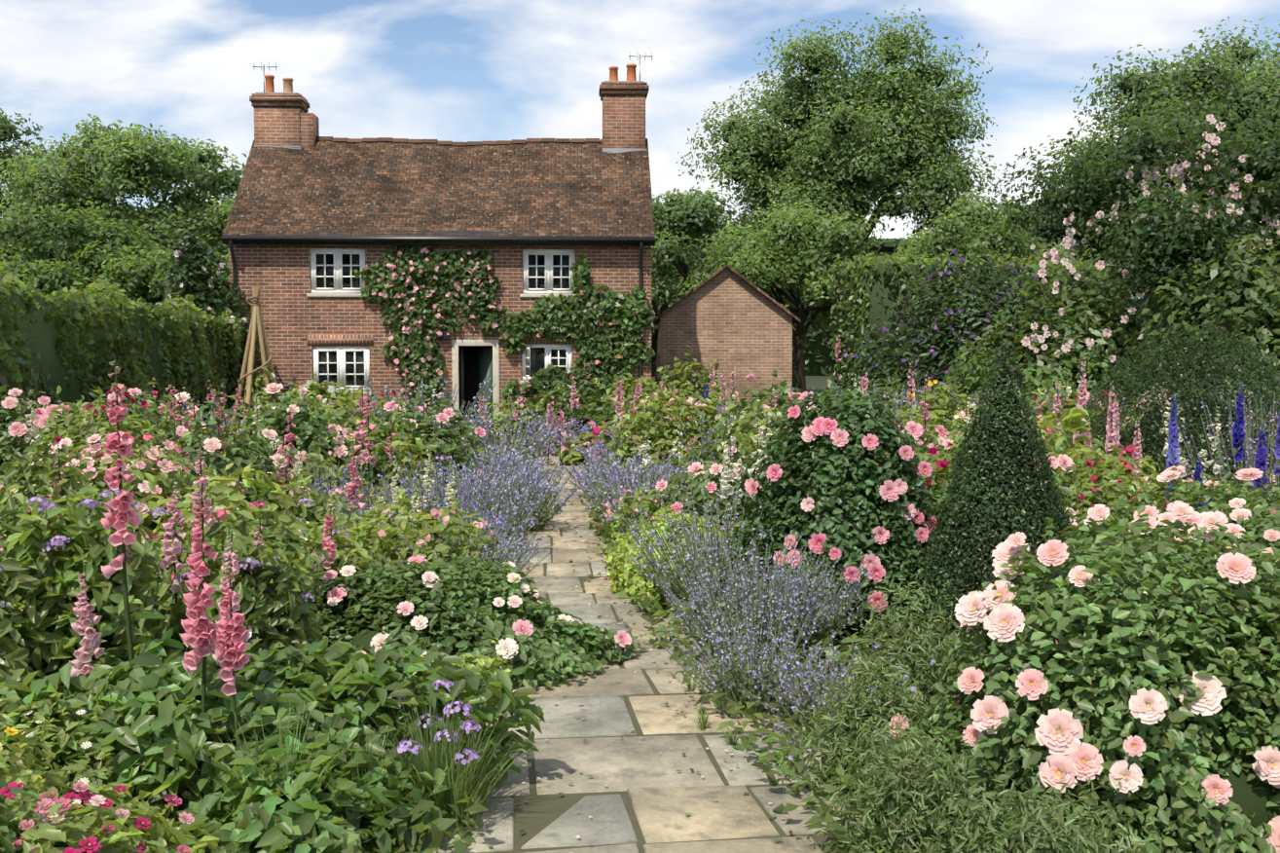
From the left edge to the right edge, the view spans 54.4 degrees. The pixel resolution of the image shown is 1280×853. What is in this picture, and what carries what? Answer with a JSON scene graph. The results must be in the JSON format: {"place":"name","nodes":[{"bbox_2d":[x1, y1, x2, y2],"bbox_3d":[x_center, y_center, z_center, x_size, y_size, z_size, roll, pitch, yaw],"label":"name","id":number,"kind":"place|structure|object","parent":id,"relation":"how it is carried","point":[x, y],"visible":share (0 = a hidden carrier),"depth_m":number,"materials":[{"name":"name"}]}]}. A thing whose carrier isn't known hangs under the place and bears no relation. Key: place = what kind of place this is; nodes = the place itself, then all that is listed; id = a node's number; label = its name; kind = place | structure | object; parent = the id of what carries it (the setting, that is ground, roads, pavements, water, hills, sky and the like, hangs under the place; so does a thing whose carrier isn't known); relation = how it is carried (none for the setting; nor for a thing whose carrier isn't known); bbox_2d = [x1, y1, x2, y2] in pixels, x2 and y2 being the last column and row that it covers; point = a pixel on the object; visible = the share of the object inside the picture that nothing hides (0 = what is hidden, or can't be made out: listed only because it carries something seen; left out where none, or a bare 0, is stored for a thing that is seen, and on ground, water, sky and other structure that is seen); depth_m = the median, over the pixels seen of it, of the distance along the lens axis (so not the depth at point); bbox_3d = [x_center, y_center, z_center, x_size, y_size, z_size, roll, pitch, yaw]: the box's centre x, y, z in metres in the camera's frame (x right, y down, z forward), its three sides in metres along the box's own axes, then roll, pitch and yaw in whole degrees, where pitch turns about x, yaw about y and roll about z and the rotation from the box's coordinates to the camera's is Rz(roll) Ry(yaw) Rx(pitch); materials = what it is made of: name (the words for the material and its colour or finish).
{"place":"outdoors","nodes":[
{"label":"outdoors","id":0,"kind":"place"},
{"bbox_2d":[252,62,277,92],"bbox_3d":[-8.369,-7.569,27.803,0.550,1.100,0.024,0,3,-3],"label":"tv antenna","id":1,"kind":"object","parent":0,"point":[269,66],"visible":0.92,"depth_m":27.77,"materials":[{"name":"grey metal"}]},
{"bbox_2d":[228,244,651,423],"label":"house wall","id":2,"kind":"structure","parent":0,"point":[293,315],"depth_m":25.52,"materials":[{"name":"red brick"}]},
{"bbox_2d":[306,292,361,296],"bbox_3d":[-6.179,-2.685,25.485,1.240,0.068,0.145,0,3,-3],"label":"window sill","id":3,"kind":"structure","parent":2,"relation":"attached to","point":[331,295],"depth_m":25.41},
{"bbox_2d":[306,334,373,345],"bbox_3d":[-6.138,-1.768,25.524,1.360,0.230,0.024,0,3,-3],"label":"window lintel","id":4,"kind":"structure","parent":2,"relation":"attached to","point":[340,340],"depth_m":25.51,"materials":[{"name":"red brick"}]},
{"bbox_2d":[221,234,655,245],"bbox_3d":[-4.049,-3.780,25.279,8.720,0.180,0.040,0,3,-3],"label":"gutter","id":5,"kind":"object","parent":2,"relation":"attached to","point":[417,242],"depth_m":25.26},
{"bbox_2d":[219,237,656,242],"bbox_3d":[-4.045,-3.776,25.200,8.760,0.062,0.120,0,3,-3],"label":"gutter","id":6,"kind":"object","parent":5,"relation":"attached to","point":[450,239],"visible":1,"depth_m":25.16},
{"bbox_2d":[441,329,448,339],"bbox_3d":[-3.996,-1.872,25.538,0.120,0.200,0.120,0,3,-3],"label":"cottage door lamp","id":7,"kind":"object","parent":2,"relation":"attached to","point":[445,336],"visible":0.92,"depth_m":25.48,"materials":[{"name":"black metal"}]},
{"bbox_2d":[458,339,492,345],"bbox_3d":[-3.393,-1.728,25.707,0.702,0.129,0.140,0,3,-3],"label":"door lintel","id":8,"kind":"structure","parent":2,"relation":"attached to","point":[475,342],"depth_m":25.64,"materials":[{"name":"beige stone"}]},
{"bbox_2d":[516,332,575,343],"bbox_3d":[-1.928,-1.821,25.735,1.230,0.230,0.024,0,3,-3],"label":"window lintel","id":9,"kind":"structure","parent":2,"relation":"attached to","point":[542,340],"depth_m":25.72,"materials":[{"name":"red brick"}]},
{"bbox_2d":[519,293,577,296],"bbox_3d":[-1.879,-2.698,25.703,1.190,0.068,0.145,0,3,-3],"label":"window sill","id":10,"kind":"structure","parent":2,"relation":"attached to","point":[534,295],"depth_m":25.62,"materials":[{"name":"beige stone"}]},
{"bbox_2d":[294,229,614,235],"bbox_3d":[-4.054,-3.897,25.383,8.720,0.200,0.220,0,3,-3],"label":"fascia board","id":11,"kind":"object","parent":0,"point":[459,232],"depth_m":25.43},
{"bbox_2d":[459,345,492,421],"bbox_3d":[-3.438,-0.901,26.633,1.300,2.230,0.050,0,3,-3],"label":"doorway","id":12,"kind":"structure","parent":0,"point":[471,364],"depth_m":26.59,"materials":[{"name":"black"}]},
{"bbox_2d":[393,454,860,852],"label":"paving joints","id":13,"kind":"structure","parent":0,"point":[534,813],"depth_m":4.96,"materials":[{"name":"grey concrete"}]},
{"bbox_2d":[0,0,1279,241],"label":"sky","id":14,"kind":"structure","parent":0,"point":[445,70],"materials":[{"name":"blue"}]},
{"bbox_2d":[327,375,987,835],"bbox_3d":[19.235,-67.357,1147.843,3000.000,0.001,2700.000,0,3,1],"label":"ground","id":15,"kind":"structure","parent":0,"point":[814,384],"depth_m":57.41,"materials":[{"name":"soil"}]},
{"bbox_2d":[228,287,278,434],"bbox_3d":[-4.759,-0.421,15.509,1.013,2.623,1.042,0,3,1],"label":"garden obelisk","id":16,"kind":"object","parent":15,"relation":"on","point":[256,320],"visible":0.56,"depth_m":15.40,"materials":[{"name":"wood"}]},
{"bbox_2d":[389,441,870,852],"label":"path flagstones","id":17,"kind":"object","parent":15,"relation":"on","point":[665,796],"visible":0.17,"depth_m":5.47,"materials":[{"name":"beige stone"}]},
{"bbox_2d":[0,227,1279,852],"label":"garden plant","id":18,"kind":"object","parent":15,"relation":"on","point":[306,732],"depth_m":7.14,"materials":[{"name":"green plant"}]},
{"bbox_2d":[0,113,1279,852],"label":"flowers","id":19,"kind":"object","parent":15,"relation":"on","point":[1059,733],"visible":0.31,"depth_m":7.03,"materials":[{"name":"pink plant"}]},
{"bbox_2d":[0,368,1279,852],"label":"rose bushes","id":20,"kind":"object","parent":15,"relation":"on","point":[1193,599],"visible":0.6,"depth_m":5.07,"materials":[{"name":"green plant"}]},
{"bbox_2d":[0,32,1279,852],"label":"foliage","id":21,"kind":"object","parent":15,"relation":"on","point":[1247,797],"visible":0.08,"depth_m":19.65,"materials":[{"name":"green plant"}]},
{"bbox_2d":[82,98,1274,409],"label":"tree branches","id":22,"kind":"object","parent":15,"relation":"on","point":[801,312],"visible":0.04,"depth_m":39.72,"materials":[{"name":"brown plant"}]},
{"bbox_2d":[0,4,1279,334],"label":"tree leaves","id":23,"kind":"object","parent":22,"relation":"attached to","point":[90,209],"visible":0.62,"depth_m":39.75,"materials":[{"name":"green plant"}]},
{"bbox_2d":[653,263,800,410],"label":"outbuilding","id":24,"kind":"structure","parent":15,"relation":"on","point":[728,317],"depth_m":30.86,"materials":[{"name":"brick"}]},
{"bbox_3d":[-4.187,-3.150,28.039,8.600,6.550,5.000,0,3,-3],"label":"cottage","id":25,"kind":"object","parent":15,"relation":"on","visible":0},
{"bbox_2d":[228,240,238,388],"bbox_3d":[-8.226,-1.724,25.236,0.070,4.040,0.320,0,3,-3],"label":"downpipe","id":26,"kind":"object","parent":25,"relation":"attached to","point":[234,262],"visible":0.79,"depth_m":25.24,"materials":[{"name":"metal"}]},
{"bbox_2d":[253,106,306,146],"bbox_3d":[-7.982,-6.038,27.672,1.000,2.000,0.660,0,3,-3],"label":"chimney stack","id":27,"kind":"object","parent":25,"relation":"on","point":[276,125],"visible":0.36,"depth_m":27.31,"materials":[{"name":"brown brick"}]},
{"bbox_2d":[264,74,274,92],"bbox_3d":[-8.202,-7.555,27.569,0.220,0.420,0.215,0,3,-3],"label":"chimney pot","id":28,"kind":"object","parent":27,"relation":"on","point":[270,86],"visible":0.83,"depth_m":27.49,"materials":[{"name":"ceramic"}]},
{"bbox_2d":[254,145,301,149],"bbox_3d":[-7.982,-5.714,27.691,1.024,0.950,0.684,0,3,-3],"label":"chimney flashing","id":29,"kind":"object","parent":27,"relation":"attached to","point":[288,146],"visible":0.07,"depth_m":27.33,"materials":[{"name":"grey metal"}]},
{"bbox_2d":[251,101,308,112],"bbox_3d":[-7.982,-7.086,27.609,1.070,0.100,0.730,0,3,-3],"label":"chimney corbel","id":30,"kind":"object","parent":27,"relation":"on","point":[303,106],"visible":0.64,"depth_m":27.25,"materials":[{"name":"brick"}]},
{"bbox_2d":[249,96,310,108],"bbox_3d":[-7.982,-7.186,27.603,1.140,0.100,0.800,0,3,-3],"label":"chimney corbel","id":31,"kind":"object","parent":30,"relation":"on","point":[302,99],"visible":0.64,"depth_m":27.21,"materials":[{"name":"brick"}]},
{"bbox_2d":[251,93,307,101],"bbox_3d":[-7.982,-7.271,27.598,1.060,0.070,0.720,0,3,-3],"label":"chimney cap","id":32,"kind":"object","parent":31,"relation":"on","point":[275,94],"visible":0.29,"depth_m":27.24,"materials":[{"name":"grey concrete"}]},
{"bbox_2d":[255,92,298,93],"bbox_3d":[-7.982,-7.326,27.594,0.940,0.040,0.600,0,3,-3],"label":"chimney cap","id":33,"kind":"object","parent":32,"relation":"on","point":[276,92],"visible":0.29,"depth_m":27.30,"materials":[{"name":"grey concrete"}]},
{"bbox_2d":[282,77,292,92],"bbox_3d":[-7.802,-7.526,27.591,0.242,0.360,0.235,0,3,-3],"label":"chimney pot","id":34,"kind":"object","parent":27,"relation":"on","point":[287,85],"visible":0.88,"depth_m":27.50,"materials":[{"name":"ceramic"}]},
{"bbox_2d":[299,112,319,146],"bbox_3d":[-7.343,-6.175,27.696,0.280,1.470,0.600,0,3,-3],"label":"chimney stack","id":35,"kind":"object","parent":27,"relation":"attached to","point":[310,128],"visible":0.43,"depth_m":27.38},
{"bbox_2d":[309,248,365,293],"bbox_3d":[-6.180,-3.182,25.487,1.120,0.920,0.072,0,3,-3],"label":"window frame","id":36,"kind":"object","parent":25,"relation":"attached to","point":[338,265],"visible":0.94,"depth_m":25.45,"materials":[{"name":"white wood"}]},
{"bbox_2d":[316,254,360,288],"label":"window panes","id":37,"kind":"structure","parent":36,"relation":"in","point":[330,271],"depth_m":25.48,"materials":[{"name":"glass"}]},
{"bbox_2d":[312,345,369,391],"bbox_3d":[-6.140,-1.190,25.609,1.160,0.930,0.072,0,3,-3],"label":"window frame","id":38,"kind":"object","parent":25,"relation":"attached to","point":[341,362],"visible":0.88,"depth_m":25.58,"materials":[{"name":"white wood"}]},
{"bbox_2d":[318,351,364,385],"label":"window panes","id":39,"kind":"structure","parent":38,"relation":"in","point":[349,368],"depth_m":25.60,"materials":[{"name":"glass"}]},
{"bbox_2d":[223,138,655,236],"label":"roof","id":40,"kind":"structure","parent":25,"relation":"on","point":[548,189],"depth_m":26.49,"materials":[{"name":"tile"}]},
{"bbox_2d":[315,136,602,145],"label":"cottage ridge tiles","id":41,"kind":"object","parent":40,"relation":"on","point":[392,139],"visible":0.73,"depth_m":27.75,"materials":[{"name":"brown tile"}]},
{"bbox_2d":[451,339,459,421],"bbox_3d":[-3.808,-0.763,25.744,0.129,2.060,0.140,0,3,-3],"label":"door jamb","id":42,"kind":"object","parent":25,"relation":"attached to","point":[455,347],"visible":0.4,"depth_m":25.65,"materials":[{"name":"stone"}]},
{"bbox_2d":[460,346,466,420],"bbox_3d":[-3.720,-0.729,26.187,0.050,1.900,0.730,0,3,-3],"label":"door frame","id":43,"kind":"object","parent":42,"relation":"attached to","point":[462,377],"visible":0.64,"depth_m":25.86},
{"bbox_2d":[492,339,499,433],"bbox_3d":[-2.978,-0.765,25.787,0.129,2.060,0.140,0,3,-3],"label":"door frame","id":44,"kind":"object","parent":25,"relation":"attached to","point":[495,369],"visible":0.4,"depth_m":25.70,"materials":[{"name":"stone"}]},
{"bbox_2d":[476,346,493,431],"bbox_3d":[-3.254,-0.729,26.177,0.024,1.880,0.718,-2,4,-35],"label":"door","id":45,"kind":"structure","parent":44,"relation":"attached to","point":[485,361],"depth_m":26.11,"materials":[{"name":"green wood"}]},
{"bbox_2d":[521,343,571,380],"bbox_3d":[-1.931,-1.333,25.815,1.030,0.750,0.072,0,3,-3],"label":"window frame","id":46,"kind":"object","parent":25,"relation":"attached to","point":[558,347],"visible":0.54,"depth_m":25.78,"materials":[{"name":"white wood"}]},
{"bbox_2d":[525,347,566,376],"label":"window panes","id":47,"kind":"structure","parent":46,"relation":"in","point":[535,361],"depth_m":25.80,"materials":[{"name":"glass"}]},
{"bbox_2d":[522,249,575,293],"bbox_3d":[-1.881,-3.195,25.705,1.070,0.920,0.072,0,3,-3],"label":"window frame","id":48,"kind":"object","parent":25,"relation":"attached to","point":[548,254],"visible":0.92,"depth_m":25.67,"materials":[{"name":"white wood"}]},
{"bbox_2d":[528,255,569,288],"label":"window panes","id":49,"kind":"structure","parent":48,"relation":"in","point":[556,271],"depth_m":25.70,"materials":[{"name":"clear glass"}]},
{"bbox_2d":[602,94,645,148],"bbox_3d":[-0.367,-6.226,28.048,0.950,2.330,0.660,0,3,-3],"label":"chimney stack","id":50,"kind":"object","parent":25,"relation":"on","point":[623,121],"visible":0.43,"depth_m":27.68,"materials":[{"name":"brown brick"}]},
{"bbox_2d":[609,66,618,80],"bbox_3d":[-0.591,-7.878,27.937,0.220,0.360,0.215,0,3,-3],"label":"chimney pot","id":51,"kind":"object","parent":50,"relation":"on","point":[613,73],"visible":0.75,"depth_m":27.86,"materials":[{"name":"ceramic"}]},
{"bbox_2d":[600,89,647,100],"bbox_3d":[-0.367,-7.439,27.975,1.020,0.100,0.730,0,3,-3],"label":"chimney corbel","id":52,"kind":"object","parent":50,"relation":"on","point":[624,91],"visible":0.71,"depth_m":27.61,"materials":[{"name":"brick"}]},
{"bbox_2d":[598,84,649,97],"bbox_3d":[-0.367,-7.539,27.969,1.090,0.100,0.800,0,3,-3],"label":"chimney corbel","id":53,"kind":"object","parent":52,"relation":"on","point":[624,87],"visible":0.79,"depth_m":27.57,"materials":[{"name":"brick"}]},
{"bbox_2d":[601,81,647,84],"bbox_3d":[-0.367,-7.624,27.964,1.010,0.070,0.720,0,3,-3],"label":"chimney cap","id":54,"kind":"object","parent":53,"relation":"on","point":[622,83],"visible":0.21,"depth_m":27.60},
{"bbox_2d":[604,80,644,82],"bbox_3d":[-0.367,-7.678,27.960,0.890,0.040,0.600,0,3,-3],"label":"chimney cap","id":55,"kind":"object","parent":54,"relation":"on","point":[624,81],"visible":0.25,"depth_m":27.66,"materials":[{"name":"grey concrete"}]},
{"bbox_2d":[628,51,652,80],"bbox_3d":[0.021,-7.924,28.208,0.550,1.100,0.024,0,3,-3],"label":"tv antenna","id":56,"kind":"object","parent":54,"relation":"on","point":[640,55],"visible":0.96,"depth_m":28.18,"materials":[{"name":"grey metal"}]},
{"bbox_2d":[602,147,646,152],"bbox_3d":[-0.367,-5.737,28.077,0.974,0.950,0.684,0,3,-3],"label":"chimney flashing","id":57,"kind":"object","parent":50,"relation":"attached to","point":[613,150],"visible":0.14,"depth_m":27.71,"materials":[{"name":"grey metal"}]},
{"bbox_2d":[625,63,636,80],"bbox_3d":[-0.192,-7.909,27.955,0.242,0.420,0.235,0,3,-3],"label":"chimney pot","id":58,"kind":"object","parent":50,"relation":"on","point":[631,72],"visible":0.81,"depth_m":27.87,"materials":[{"name":"ceramic"}]},
{"bbox_2d":[639,242,643,398],"bbox_3d":[0.024,-1.749,25.654,0.070,4.040,0.320,0,3,-3],"label":"drainpipe","id":59,"kind":"object","parent":25,"relation":"attached to","point":[640,284],"visible":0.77,"depth_m":25.68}
]}

